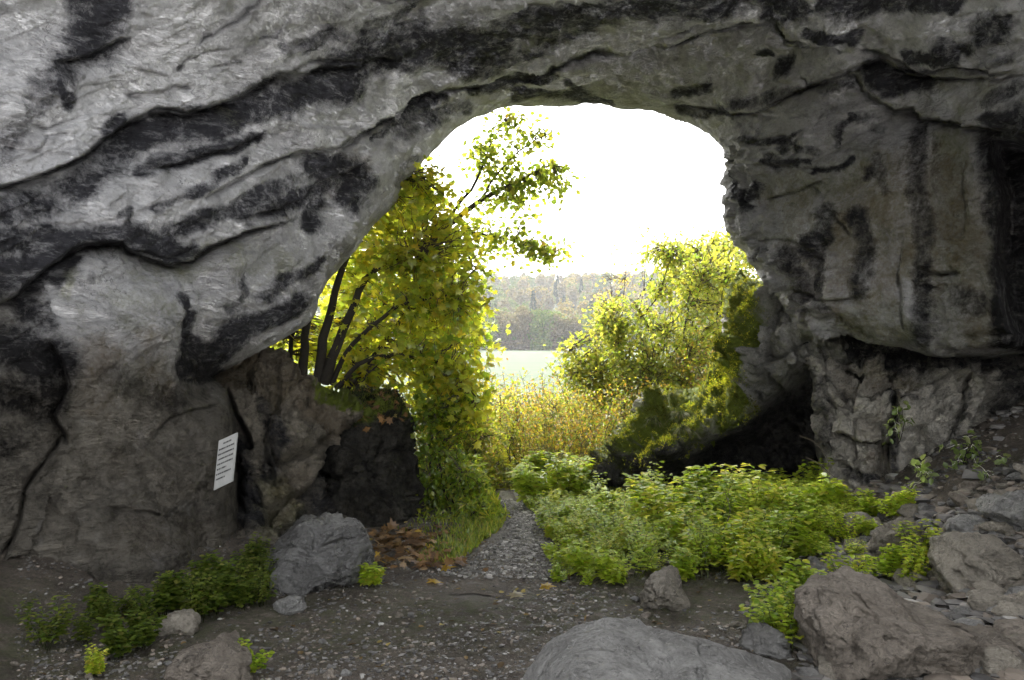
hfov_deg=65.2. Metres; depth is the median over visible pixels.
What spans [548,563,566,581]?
weed plant
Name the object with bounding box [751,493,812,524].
weed plant
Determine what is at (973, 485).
rubble stone
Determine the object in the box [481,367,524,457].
sapling
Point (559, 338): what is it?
woodland tree
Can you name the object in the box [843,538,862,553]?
rubble stone
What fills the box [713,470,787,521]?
weed plant
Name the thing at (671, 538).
weed plant
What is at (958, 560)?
boulder
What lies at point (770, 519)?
weed plant
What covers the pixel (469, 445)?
sapling
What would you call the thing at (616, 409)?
sapling
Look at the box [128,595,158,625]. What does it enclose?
weed plant
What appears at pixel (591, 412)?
sapling
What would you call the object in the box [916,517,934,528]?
rubble stone
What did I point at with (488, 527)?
grass
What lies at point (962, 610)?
rubble stone
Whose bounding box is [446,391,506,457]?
sapling
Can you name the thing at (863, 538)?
rubble stone
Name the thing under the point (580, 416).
sapling
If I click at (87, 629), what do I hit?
weed plant
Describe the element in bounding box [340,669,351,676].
rubble stone
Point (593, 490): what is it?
weed plant
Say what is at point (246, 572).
weed plant
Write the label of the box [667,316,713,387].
sapling
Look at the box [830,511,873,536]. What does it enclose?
boulder
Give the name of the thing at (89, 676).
rubble stone
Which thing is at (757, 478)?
weed plant
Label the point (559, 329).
woodland tree
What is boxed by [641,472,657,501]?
weed plant
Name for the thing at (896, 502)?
weed plant
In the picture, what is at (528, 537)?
path gravel
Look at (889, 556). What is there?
weed plant
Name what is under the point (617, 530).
weed plant
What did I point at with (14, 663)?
rubble stone
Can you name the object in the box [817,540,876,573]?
weed plant
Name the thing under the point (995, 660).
rubble stone
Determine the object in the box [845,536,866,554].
weed plant
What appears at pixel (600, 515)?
weed plant
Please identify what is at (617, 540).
weed plant
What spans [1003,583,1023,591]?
rubble stone
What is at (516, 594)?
fallen leaf
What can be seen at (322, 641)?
rubble stone
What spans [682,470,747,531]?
weed plant
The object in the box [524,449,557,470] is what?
weed plant
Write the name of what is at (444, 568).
fallen leaf
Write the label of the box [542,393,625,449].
sapling
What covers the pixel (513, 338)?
woodland tree
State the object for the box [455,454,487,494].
weed plant
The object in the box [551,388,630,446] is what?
sapling
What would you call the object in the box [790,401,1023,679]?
rubble
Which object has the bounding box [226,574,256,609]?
weed plant
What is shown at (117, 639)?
weed plant
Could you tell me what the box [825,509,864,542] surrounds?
weed plant
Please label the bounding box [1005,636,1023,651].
rubble stone
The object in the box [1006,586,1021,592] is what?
rubble stone
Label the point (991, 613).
rubble stone
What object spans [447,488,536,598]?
path
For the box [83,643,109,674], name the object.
weed plant
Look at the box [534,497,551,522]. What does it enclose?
weed plant
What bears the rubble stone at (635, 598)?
on the ground at (464, 611)
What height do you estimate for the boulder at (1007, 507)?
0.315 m
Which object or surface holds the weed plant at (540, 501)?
on the ground at (464, 611)
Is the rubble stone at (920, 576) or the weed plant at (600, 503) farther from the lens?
the weed plant at (600, 503)
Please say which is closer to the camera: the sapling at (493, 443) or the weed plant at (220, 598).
the weed plant at (220, 598)
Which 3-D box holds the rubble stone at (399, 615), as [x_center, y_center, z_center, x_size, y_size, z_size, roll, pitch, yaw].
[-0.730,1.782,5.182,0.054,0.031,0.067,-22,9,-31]
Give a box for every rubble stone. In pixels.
[10,661,19,665]
[85,673,92,679]
[148,659,159,667]
[318,639,326,643]
[323,668,335,677]
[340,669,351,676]
[395,612,403,617]
[407,612,414,617]
[630,596,638,600]
[640,611,650,618]
[691,633,700,636]
[729,621,740,626]
[794,666,818,675]
[807,556,821,563]
[817,655,837,679]
[824,558,856,570]
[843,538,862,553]
[855,544,869,551]
[859,536,868,541]
[871,554,891,561]
[872,517,882,525]
[893,568,914,586]
[897,503,917,517]
[909,571,928,581]
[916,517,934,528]
[917,503,935,510]
[927,568,941,581]
[939,580,947,589]
[946,500,956,506]
[948,491,968,498]
[948,492,966,506]
[952,606,971,616]
[953,617,985,625]
[956,481,979,489]
[958,487,972,491]
[958,588,969,592]
[965,497,978,511]
[967,588,1002,611]
[968,509,981,514]
[972,580,1004,594]
[975,666,982,672]
[976,521,990,530]
[979,669,987,674]
[980,485,993,490]
[981,647,1023,673]
[986,605,996,616]
[988,520,1015,533]
[988,531,1003,534]
[991,600,1023,617]
[993,618,1023,635]
[996,483,1008,488]
[999,594,1017,602]
[1002,581,1016,586]
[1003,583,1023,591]
[1004,586,1023,594]
[1005,531,1015,535]
[1005,580,1023,585]
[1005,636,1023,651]
[1006,472,1020,479]
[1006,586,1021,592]
[1012,463,1023,473]
[1014,540,1023,548]
[1016,590,1023,601]
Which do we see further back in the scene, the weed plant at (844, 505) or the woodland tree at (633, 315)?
the woodland tree at (633, 315)
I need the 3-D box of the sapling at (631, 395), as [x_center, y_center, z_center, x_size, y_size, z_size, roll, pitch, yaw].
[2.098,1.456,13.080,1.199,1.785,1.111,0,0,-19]
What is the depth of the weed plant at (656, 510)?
7.55 m
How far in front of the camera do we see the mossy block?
8.88 m
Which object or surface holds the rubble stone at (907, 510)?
on the ground at (464, 611)
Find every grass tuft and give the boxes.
[643,415,665,428]
[663,409,696,426]
[667,422,700,444]
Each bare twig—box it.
[800,436,829,478]
[806,457,837,479]
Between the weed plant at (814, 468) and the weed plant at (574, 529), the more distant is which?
the weed plant at (814, 468)
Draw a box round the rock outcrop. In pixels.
[214,346,363,543]
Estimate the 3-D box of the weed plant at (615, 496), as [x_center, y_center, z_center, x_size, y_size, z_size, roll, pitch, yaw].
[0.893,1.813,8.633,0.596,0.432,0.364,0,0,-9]
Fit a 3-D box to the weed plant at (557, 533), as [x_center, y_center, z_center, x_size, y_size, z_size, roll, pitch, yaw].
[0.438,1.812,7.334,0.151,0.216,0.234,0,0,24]
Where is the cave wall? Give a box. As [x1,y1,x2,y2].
[803,334,1023,496]
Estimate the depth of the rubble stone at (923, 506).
7.05 m
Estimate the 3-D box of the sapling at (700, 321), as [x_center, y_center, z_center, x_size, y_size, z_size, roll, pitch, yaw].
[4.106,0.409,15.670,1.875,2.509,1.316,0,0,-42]
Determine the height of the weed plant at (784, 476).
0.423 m
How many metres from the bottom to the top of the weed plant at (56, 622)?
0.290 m
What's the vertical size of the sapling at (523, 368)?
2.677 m
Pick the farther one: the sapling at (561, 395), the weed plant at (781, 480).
the sapling at (561, 395)
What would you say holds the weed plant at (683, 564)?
on the ground at (464, 611)
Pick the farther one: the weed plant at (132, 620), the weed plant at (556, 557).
the weed plant at (556, 557)
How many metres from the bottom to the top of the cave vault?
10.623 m
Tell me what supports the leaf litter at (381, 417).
on the mossy block
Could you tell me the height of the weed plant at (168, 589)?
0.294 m
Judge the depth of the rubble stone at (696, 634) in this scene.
4.68 m
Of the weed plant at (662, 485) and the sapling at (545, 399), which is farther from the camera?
the sapling at (545, 399)
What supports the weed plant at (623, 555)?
on the ground at (464, 611)
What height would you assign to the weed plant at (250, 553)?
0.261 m
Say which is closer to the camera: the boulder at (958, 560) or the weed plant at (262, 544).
the boulder at (958, 560)
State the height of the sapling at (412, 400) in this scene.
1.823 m
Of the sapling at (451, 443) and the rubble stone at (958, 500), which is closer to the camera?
the rubble stone at (958, 500)
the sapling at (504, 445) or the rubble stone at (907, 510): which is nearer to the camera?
the rubble stone at (907, 510)
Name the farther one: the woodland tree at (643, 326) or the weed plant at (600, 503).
the woodland tree at (643, 326)
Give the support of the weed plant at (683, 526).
on the ground at (464, 611)
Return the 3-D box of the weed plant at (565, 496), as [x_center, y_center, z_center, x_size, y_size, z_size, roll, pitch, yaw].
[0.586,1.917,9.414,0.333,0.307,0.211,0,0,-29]
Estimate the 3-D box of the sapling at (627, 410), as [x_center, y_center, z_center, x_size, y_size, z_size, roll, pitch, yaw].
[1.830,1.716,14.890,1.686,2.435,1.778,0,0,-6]
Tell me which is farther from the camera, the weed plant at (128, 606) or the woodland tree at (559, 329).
the woodland tree at (559, 329)
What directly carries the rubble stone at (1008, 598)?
on the ground at (464, 611)
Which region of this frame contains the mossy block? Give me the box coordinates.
[321,384,425,527]
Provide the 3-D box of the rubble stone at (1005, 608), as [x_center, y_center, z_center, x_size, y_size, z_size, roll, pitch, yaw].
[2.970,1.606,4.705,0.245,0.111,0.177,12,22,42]
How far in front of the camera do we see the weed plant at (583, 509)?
8.34 m
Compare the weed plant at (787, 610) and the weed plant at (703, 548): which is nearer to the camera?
the weed plant at (787, 610)
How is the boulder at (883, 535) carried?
on the ground at (464, 611)
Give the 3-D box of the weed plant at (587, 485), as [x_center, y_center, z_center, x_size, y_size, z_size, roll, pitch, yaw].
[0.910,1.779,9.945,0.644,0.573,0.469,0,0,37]
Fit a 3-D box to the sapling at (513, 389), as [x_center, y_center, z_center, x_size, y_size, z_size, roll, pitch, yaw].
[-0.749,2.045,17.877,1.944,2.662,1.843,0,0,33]
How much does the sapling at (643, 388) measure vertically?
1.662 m
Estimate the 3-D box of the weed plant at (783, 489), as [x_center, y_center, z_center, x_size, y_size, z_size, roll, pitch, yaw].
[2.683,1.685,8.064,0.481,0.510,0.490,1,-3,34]
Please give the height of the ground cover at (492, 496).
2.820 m
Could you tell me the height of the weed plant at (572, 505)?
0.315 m
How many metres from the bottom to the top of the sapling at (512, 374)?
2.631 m
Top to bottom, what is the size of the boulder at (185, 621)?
0.184 m
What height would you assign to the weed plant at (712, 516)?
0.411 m
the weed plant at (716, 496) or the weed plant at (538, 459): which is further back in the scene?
the weed plant at (538, 459)
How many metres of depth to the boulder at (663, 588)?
5.37 m
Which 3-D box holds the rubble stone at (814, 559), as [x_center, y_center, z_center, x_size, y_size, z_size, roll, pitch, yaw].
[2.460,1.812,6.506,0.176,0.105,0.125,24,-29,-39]
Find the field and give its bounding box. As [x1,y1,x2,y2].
[294,350,706,422]
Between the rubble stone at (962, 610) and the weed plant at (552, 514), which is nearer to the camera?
the rubble stone at (962, 610)
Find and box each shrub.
[410,390,496,514]
[451,380,523,489]
[485,381,602,479]
[535,231,759,435]
[650,224,758,362]
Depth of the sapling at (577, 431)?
12.71 m
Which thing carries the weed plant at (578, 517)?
on the ground at (464, 611)
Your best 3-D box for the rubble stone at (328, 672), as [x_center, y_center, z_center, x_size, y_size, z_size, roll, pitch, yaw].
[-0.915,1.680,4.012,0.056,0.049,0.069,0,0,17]
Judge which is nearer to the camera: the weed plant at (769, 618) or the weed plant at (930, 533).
the weed plant at (769, 618)
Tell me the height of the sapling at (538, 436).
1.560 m
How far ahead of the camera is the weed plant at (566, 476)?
9.92 m
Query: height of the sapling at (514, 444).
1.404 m
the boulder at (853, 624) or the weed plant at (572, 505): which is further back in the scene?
the weed plant at (572, 505)
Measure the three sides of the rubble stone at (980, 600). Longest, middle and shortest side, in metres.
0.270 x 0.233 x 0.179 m
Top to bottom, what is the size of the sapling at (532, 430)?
1.721 m
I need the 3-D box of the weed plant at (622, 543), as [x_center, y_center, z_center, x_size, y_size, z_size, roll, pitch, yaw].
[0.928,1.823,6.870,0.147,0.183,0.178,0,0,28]
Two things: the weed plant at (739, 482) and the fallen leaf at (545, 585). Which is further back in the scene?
the weed plant at (739, 482)
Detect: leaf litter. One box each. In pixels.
[351,386,411,432]
[367,517,488,571]
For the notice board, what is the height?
0.500 m
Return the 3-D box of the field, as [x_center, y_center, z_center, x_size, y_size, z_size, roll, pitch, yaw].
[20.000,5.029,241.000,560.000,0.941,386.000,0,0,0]
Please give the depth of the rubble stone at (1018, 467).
6.88 m
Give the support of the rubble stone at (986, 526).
on the ground at (464, 611)
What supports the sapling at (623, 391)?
on the ground at (464, 611)
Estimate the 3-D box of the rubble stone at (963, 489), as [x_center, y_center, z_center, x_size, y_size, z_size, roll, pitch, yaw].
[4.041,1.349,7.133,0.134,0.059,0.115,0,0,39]
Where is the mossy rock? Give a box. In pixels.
[584,269,860,487]
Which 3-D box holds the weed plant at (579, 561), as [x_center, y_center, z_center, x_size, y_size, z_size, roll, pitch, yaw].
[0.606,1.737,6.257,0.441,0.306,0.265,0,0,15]
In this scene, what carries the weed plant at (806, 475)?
on the ground at (464, 611)
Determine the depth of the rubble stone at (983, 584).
5.15 m
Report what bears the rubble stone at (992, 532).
on the ground at (464, 611)
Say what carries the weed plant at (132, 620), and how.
on the ground at (464, 611)
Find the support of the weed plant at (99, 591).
on the ground at (464, 611)
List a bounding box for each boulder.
[158,609,200,635]
[163,630,252,679]
[264,512,375,595]
[273,594,306,614]
[522,617,791,679]
[638,565,689,610]
[739,622,791,659]
[789,565,982,679]
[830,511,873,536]
[867,516,929,563]
[927,531,1023,592]
[942,514,987,532]
[957,623,1023,660]
[975,490,1023,531]
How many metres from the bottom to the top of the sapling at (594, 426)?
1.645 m
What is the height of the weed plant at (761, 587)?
0.398 m
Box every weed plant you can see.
[13,595,77,650]
[71,610,95,643]
[82,582,125,617]
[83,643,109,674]
[88,593,118,631]
[95,614,153,659]
[118,584,141,613]
[124,609,167,649]
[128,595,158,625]
[130,569,187,616]
[150,569,194,605]
[177,578,201,609]
[179,568,220,622]
[184,549,220,583]
[199,571,228,613]
[204,557,247,605]
[213,557,257,582]
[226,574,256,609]
[230,542,266,570]
[236,554,252,577]
[237,638,274,673]
[244,531,270,563]
[249,547,278,589]
[251,564,277,606]
[357,562,385,588]
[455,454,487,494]
[467,471,491,502]
[499,455,530,484]
[505,463,571,503]
[512,453,558,487]
[523,450,559,475]
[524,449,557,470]
[526,495,538,509]
[530,499,569,529]
[534,464,559,494]
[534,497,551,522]
[536,494,548,514]
[540,452,593,494]
[540,488,561,506]
[541,501,578,523]
[541,515,565,537]
[541,542,561,555]
[542,450,590,500]
[544,519,572,539]
[545,544,575,565]
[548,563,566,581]
[549,490,573,508]
[549,500,566,510]
[552,524,566,545]
[556,455,595,498]
[557,457,609,498]
[557,534,589,552]
[557,559,571,578]
[560,496,594,525]
[560,541,609,579]
[561,547,585,572]
[562,514,579,530]
[564,518,586,539]
[566,515,587,531]
[567,487,619,517]
[569,507,589,532]
[572,501,585,521]
[580,498,628,536]
[580,519,615,553]
[580,567,596,584]
[581,502,607,525]
[581,514,603,535]
[584,482,605,496]
[587,536,615,566]
[590,523,608,544]
[593,550,628,585]
[595,487,631,516]
[597,530,624,557]
[602,492,642,523]
[605,529,626,548]
[611,512,649,553]
[611,523,626,539]
[613,541,627,557]
[613,552,635,577]
[620,505,649,531]
[621,473,686,511]
[621,517,649,550]
[621,528,652,569]
[625,514,663,525]
[626,478,699,525]
[627,527,670,579]
[629,512,683,551]
[634,532,659,558]
[641,461,672,489]
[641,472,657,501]
[641,473,690,517]
[645,552,667,571]
[651,463,717,507]
[652,483,673,507]
[658,525,687,555]
[661,539,679,563]
[669,546,701,581]
[672,489,718,520]
[675,506,715,546]
[677,527,718,567]
[678,542,695,557]
[679,509,723,577]
[679,510,698,525]
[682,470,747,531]
[682,474,740,518]
[692,466,736,500]
[695,505,721,531]
[701,520,744,544]
[703,490,729,507]
[703,519,733,573]
[710,463,766,491]
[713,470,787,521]
[713,506,763,559]
[716,498,749,524]
[718,472,759,497]
[722,503,809,566]
[722,533,761,581]
[724,514,764,533]
[734,519,768,545]
[737,509,776,522]
[738,474,782,512]
[739,576,803,635]
[740,471,767,486]
[740,511,764,533]
[742,535,785,581]
[743,564,818,622]
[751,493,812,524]
[752,481,801,513]
[753,509,813,562]
[756,510,789,560]
[757,468,797,487]
[764,475,803,488]
[773,578,803,650]
[776,473,847,517]
[778,485,838,532]
[778,556,826,599]
[781,480,805,494]
[782,478,806,502]
[792,462,827,490]
[793,458,834,486]
[798,530,829,556]
[805,502,830,521]
[810,509,833,536]
[810,531,829,546]
[814,503,841,530]
[815,536,830,552]
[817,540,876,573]
[818,497,842,517]
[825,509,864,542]
[827,505,854,537]
[828,486,862,513]
[841,496,853,512]
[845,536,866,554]
[846,505,859,512]
[852,515,882,535]
[857,488,886,516]
[864,543,905,580]
[872,486,920,518]
[892,518,942,561]
[896,534,930,579]
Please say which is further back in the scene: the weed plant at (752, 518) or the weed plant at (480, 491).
the weed plant at (480, 491)
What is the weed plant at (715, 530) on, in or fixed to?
on the ground at (464, 611)
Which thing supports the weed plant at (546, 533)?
on the ground at (464, 611)
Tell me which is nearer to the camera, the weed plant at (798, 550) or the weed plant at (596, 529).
the weed plant at (798, 550)
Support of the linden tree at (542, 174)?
on the ground at (464, 611)
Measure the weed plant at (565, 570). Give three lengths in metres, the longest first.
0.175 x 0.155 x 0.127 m
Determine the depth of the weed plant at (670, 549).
6.51 m
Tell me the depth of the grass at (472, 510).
9.02 m
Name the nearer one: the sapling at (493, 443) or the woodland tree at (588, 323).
the sapling at (493, 443)
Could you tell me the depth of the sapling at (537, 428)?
12.78 m
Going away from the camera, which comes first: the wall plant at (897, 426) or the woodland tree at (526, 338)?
the wall plant at (897, 426)
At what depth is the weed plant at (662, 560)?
6.29 m
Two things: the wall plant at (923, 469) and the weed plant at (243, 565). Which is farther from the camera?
the wall plant at (923, 469)
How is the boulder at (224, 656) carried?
on the ground at (464, 611)
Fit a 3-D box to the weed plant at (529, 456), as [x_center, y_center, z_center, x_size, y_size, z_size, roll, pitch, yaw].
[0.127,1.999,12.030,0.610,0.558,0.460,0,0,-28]
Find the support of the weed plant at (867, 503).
on the ground at (464, 611)
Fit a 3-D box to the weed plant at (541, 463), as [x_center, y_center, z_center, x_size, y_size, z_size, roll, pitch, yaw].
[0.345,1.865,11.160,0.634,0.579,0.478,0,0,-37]
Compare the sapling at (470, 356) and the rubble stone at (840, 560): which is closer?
the rubble stone at (840, 560)
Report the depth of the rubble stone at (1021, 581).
5.12 m
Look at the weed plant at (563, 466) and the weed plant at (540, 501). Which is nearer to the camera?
the weed plant at (540, 501)
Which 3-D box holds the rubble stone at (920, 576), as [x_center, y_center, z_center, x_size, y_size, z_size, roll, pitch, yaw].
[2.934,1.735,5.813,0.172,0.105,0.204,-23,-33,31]
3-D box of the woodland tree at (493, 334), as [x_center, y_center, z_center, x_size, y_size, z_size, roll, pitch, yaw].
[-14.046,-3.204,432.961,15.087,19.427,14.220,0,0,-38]
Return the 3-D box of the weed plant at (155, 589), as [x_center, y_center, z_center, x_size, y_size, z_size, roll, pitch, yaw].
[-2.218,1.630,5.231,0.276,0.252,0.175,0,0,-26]
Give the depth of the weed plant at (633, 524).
6.76 m
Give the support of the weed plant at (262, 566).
on the ground at (464, 611)
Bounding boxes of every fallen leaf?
[427,578,442,583]
[441,564,455,570]
[506,590,525,598]
[540,582,556,589]
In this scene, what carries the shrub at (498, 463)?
on the ground at (464, 611)
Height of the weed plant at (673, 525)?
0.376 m
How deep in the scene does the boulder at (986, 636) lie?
4.20 m
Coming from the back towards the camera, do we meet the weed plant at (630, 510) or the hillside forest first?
the hillside forest
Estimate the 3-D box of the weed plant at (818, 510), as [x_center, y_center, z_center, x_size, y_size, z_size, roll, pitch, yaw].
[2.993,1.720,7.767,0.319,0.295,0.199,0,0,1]
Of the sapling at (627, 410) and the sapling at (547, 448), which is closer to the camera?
the sapling at (547, 448)
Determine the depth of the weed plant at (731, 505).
7.44 m
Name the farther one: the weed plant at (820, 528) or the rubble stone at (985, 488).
the weed plant at (820, 528)
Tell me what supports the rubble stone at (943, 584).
on the ground at (464, 611)
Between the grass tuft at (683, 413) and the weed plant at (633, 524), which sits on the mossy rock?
the grass tuft at (683, 413)
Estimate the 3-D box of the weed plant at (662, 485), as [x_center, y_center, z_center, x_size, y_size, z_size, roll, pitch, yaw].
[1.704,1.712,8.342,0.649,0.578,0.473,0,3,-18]
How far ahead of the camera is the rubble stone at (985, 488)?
6.95 m
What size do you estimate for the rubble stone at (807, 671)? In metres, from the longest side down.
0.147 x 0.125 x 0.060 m
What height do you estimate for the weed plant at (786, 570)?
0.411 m
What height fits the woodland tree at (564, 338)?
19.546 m
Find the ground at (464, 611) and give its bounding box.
[0,289,1023,679]
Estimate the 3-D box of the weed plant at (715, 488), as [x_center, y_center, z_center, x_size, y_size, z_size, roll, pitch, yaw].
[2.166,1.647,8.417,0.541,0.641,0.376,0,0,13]
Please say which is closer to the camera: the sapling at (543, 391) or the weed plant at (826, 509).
the weed plant at (826, 509)
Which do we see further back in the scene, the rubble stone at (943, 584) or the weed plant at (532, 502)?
the weed plant at (532, 502)
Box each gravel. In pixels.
[387,499,583,580]
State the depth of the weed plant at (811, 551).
6.71 m
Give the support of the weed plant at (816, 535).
on the ground at (464, 611)
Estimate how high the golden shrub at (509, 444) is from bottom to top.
1.918 m
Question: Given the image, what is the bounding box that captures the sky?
[345,103,760,284]
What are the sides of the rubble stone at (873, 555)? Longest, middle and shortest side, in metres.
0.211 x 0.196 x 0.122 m
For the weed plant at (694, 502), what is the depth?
8.06 m
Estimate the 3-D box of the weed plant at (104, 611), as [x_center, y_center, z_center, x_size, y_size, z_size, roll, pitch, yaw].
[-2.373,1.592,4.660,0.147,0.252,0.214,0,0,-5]
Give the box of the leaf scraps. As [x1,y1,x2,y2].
[39,520,754,679]
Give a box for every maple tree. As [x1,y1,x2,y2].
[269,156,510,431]
[271,154,516,449]
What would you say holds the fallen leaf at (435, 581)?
on the ground at (464, 611)
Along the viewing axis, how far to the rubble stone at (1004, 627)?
4.40 m
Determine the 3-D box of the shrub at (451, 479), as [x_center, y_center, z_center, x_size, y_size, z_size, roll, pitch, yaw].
[-0.790,1.414,9.973,1.218,1.734,1.635,0,0,0]
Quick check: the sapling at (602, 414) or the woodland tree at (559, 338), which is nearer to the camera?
the sapling at (602, 414)
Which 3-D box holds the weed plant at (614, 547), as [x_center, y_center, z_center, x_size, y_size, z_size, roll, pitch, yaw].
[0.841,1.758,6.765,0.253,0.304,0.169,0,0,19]
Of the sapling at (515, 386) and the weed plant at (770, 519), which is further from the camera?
the sapling at (515, 386)
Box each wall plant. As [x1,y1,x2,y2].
[883,401,914,444]
[904,454,948,491]
[939,430,990,469]
[972,450,1010,482]
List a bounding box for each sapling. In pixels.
[398,378,465,470]
[403,394,448,458]
[420,420,477,465]
[437,422,496,467]
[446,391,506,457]
[461,418,513,470]
[462,346,533,458]
[464,410,516,465]
[465,371,528,444]
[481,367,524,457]
[482,367,537,457]
[482,373,537,455]
[485,379,534,480]
[485,420,537,479]
[486,421,519,480]
[493,382,578,473]
[494,410,560,464]
[495,410,551,483]
[502,377,560,435]
[502,395,568,463]
[508,367,583,423]
[510,369,591,449]
[510,375,568,450]
[512,396,571,457]
[519,394,596,473]
[537,388,605,459]
[542,378,570,409]
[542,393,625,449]
[543,403,613,464]
[544,366,646,463]
[544,376,580,414]
[547,358,636,424]
[550,410,615,460]
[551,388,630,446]
[551,394,619,464]
[555,391,626,453]
[559,389,625,460]
[560,371,644,423]
[562,373,633,429]
[569,380,632,454]
[571,393,629,427]
[584,216,662,409]
[601,356,661,422]
[611,375,668,423]
[621,378,707,399]
[660,336,714,388]
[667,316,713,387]
[675,297,718,377]
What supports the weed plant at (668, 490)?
on the ground at (464, 611)
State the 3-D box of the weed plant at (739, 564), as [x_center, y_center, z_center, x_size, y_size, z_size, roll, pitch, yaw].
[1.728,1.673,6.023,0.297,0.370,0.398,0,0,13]
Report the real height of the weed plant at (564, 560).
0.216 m
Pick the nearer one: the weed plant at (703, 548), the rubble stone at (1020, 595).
the rubble stone at (1020, 595)
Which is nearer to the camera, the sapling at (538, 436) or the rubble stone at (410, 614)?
the rubble stone at (410, 614)
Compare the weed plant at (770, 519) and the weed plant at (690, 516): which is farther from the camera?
the weed plant at (690, 516)
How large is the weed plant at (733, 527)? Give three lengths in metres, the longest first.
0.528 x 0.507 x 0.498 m
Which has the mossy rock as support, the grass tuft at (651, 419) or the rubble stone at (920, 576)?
the grass tuft at (651, 419)
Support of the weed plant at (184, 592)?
on the ground at (464, 611)
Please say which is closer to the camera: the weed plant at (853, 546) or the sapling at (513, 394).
the weed plant at (853, 546)
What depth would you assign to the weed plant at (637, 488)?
8.24 m
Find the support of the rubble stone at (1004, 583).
on the ground at (464, 611)
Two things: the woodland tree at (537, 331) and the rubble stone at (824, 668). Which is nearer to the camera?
the rubble stone at (824, 668)
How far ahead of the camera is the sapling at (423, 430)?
11.97 m
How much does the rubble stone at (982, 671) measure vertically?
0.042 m
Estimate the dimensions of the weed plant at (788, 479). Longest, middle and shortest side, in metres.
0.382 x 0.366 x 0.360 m
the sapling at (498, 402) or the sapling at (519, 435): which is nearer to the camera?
the sapling at (519, 435)
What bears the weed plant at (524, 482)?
on the ground at (464, 611)
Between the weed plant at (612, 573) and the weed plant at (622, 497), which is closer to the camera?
the weed plant at (612, 573)
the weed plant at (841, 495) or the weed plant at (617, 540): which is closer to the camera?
the weed plant at (617, 540)
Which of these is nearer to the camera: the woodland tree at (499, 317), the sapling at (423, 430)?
the sapling at (423, 430)
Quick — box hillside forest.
[317,269,720,344]
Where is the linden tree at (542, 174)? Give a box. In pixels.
[358,107,585,381]
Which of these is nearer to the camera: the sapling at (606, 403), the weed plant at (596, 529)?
the weed plant at (596, 529)
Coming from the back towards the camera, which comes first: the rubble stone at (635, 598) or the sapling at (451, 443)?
the sapling at (451, 443)
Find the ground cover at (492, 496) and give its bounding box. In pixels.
[418,465,684,508]
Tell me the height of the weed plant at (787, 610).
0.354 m
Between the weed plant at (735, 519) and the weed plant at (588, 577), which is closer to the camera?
the weed plant at (588, 577)
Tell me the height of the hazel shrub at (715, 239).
4.415 m
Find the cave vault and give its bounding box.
[0,0,1023,582]
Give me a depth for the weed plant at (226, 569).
5.29 m
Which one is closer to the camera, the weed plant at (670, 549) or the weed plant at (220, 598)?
the weed plant at (220, 598)
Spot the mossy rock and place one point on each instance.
(748, 401)
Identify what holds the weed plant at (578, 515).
on the ground at (464, 611)
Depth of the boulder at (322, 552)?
5.82 m
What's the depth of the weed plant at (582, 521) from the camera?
7.74 m
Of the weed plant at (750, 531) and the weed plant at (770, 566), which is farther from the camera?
the weed plant at (750, 531)
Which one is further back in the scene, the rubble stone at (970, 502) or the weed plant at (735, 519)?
the weed plant at (735, 519)
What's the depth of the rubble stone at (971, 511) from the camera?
6.54 m
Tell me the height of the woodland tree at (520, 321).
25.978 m
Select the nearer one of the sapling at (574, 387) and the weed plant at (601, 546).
the weed plant at (601, 546)
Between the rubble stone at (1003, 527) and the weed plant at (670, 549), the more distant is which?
the weed plant at (670, 549)
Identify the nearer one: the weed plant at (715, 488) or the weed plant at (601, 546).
the weed plant at (601, 546)
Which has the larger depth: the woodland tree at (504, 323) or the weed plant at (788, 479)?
the woodland tree at (504, 323)
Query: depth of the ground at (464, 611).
5.14 m
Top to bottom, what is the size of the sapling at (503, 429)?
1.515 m
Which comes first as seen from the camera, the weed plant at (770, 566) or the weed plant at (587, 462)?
the weed plant at (770, 566)
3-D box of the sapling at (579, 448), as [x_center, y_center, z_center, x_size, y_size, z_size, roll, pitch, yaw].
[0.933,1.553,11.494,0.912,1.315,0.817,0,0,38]
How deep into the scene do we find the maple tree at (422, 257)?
10.33 m
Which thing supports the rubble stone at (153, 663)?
on the ground at (464, 611)
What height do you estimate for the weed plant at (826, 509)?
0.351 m
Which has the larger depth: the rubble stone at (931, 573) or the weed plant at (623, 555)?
the weed plant at (623, 555)
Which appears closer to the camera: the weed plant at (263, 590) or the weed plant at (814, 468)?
the weed plant at (263, 590)
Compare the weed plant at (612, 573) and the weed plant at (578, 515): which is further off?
the weed plant at (578, 515)
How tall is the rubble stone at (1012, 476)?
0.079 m
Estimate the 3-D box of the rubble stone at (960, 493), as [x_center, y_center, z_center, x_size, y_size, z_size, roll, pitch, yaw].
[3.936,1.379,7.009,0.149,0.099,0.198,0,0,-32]
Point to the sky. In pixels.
(637, 164)
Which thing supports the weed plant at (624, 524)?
on the ground at (464, 611)
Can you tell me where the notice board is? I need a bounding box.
[214,433,237,489]
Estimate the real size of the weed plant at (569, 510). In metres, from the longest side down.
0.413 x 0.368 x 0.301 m
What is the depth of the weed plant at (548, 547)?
7.00 m
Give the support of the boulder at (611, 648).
on the ground at (464, 611)
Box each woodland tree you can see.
[478,316,501,349]
[491,309,506,349]
[496,313,515,349]
[506,314,523,349]
[508,305,535,349]
[524,329,537,349]
[526,308,557,349]
[540,310,563,341]
[543,313,567,349]
[557,317,570,347]
[562,315,583,349]
[577,319,589,349]
[581,311,602,349]
[619,312,636,349]
[632,316,653,348]
[665,315,687,349]
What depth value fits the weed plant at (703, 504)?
7.88 m
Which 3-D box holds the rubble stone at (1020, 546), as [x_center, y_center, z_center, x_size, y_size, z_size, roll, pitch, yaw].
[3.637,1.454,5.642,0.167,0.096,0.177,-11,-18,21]
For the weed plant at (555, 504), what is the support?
on the ground at (464, 611)
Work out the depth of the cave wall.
9.07 m
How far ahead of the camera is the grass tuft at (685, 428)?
9.63 m
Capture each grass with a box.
[398,486,662,566]
[416,488,510,523]

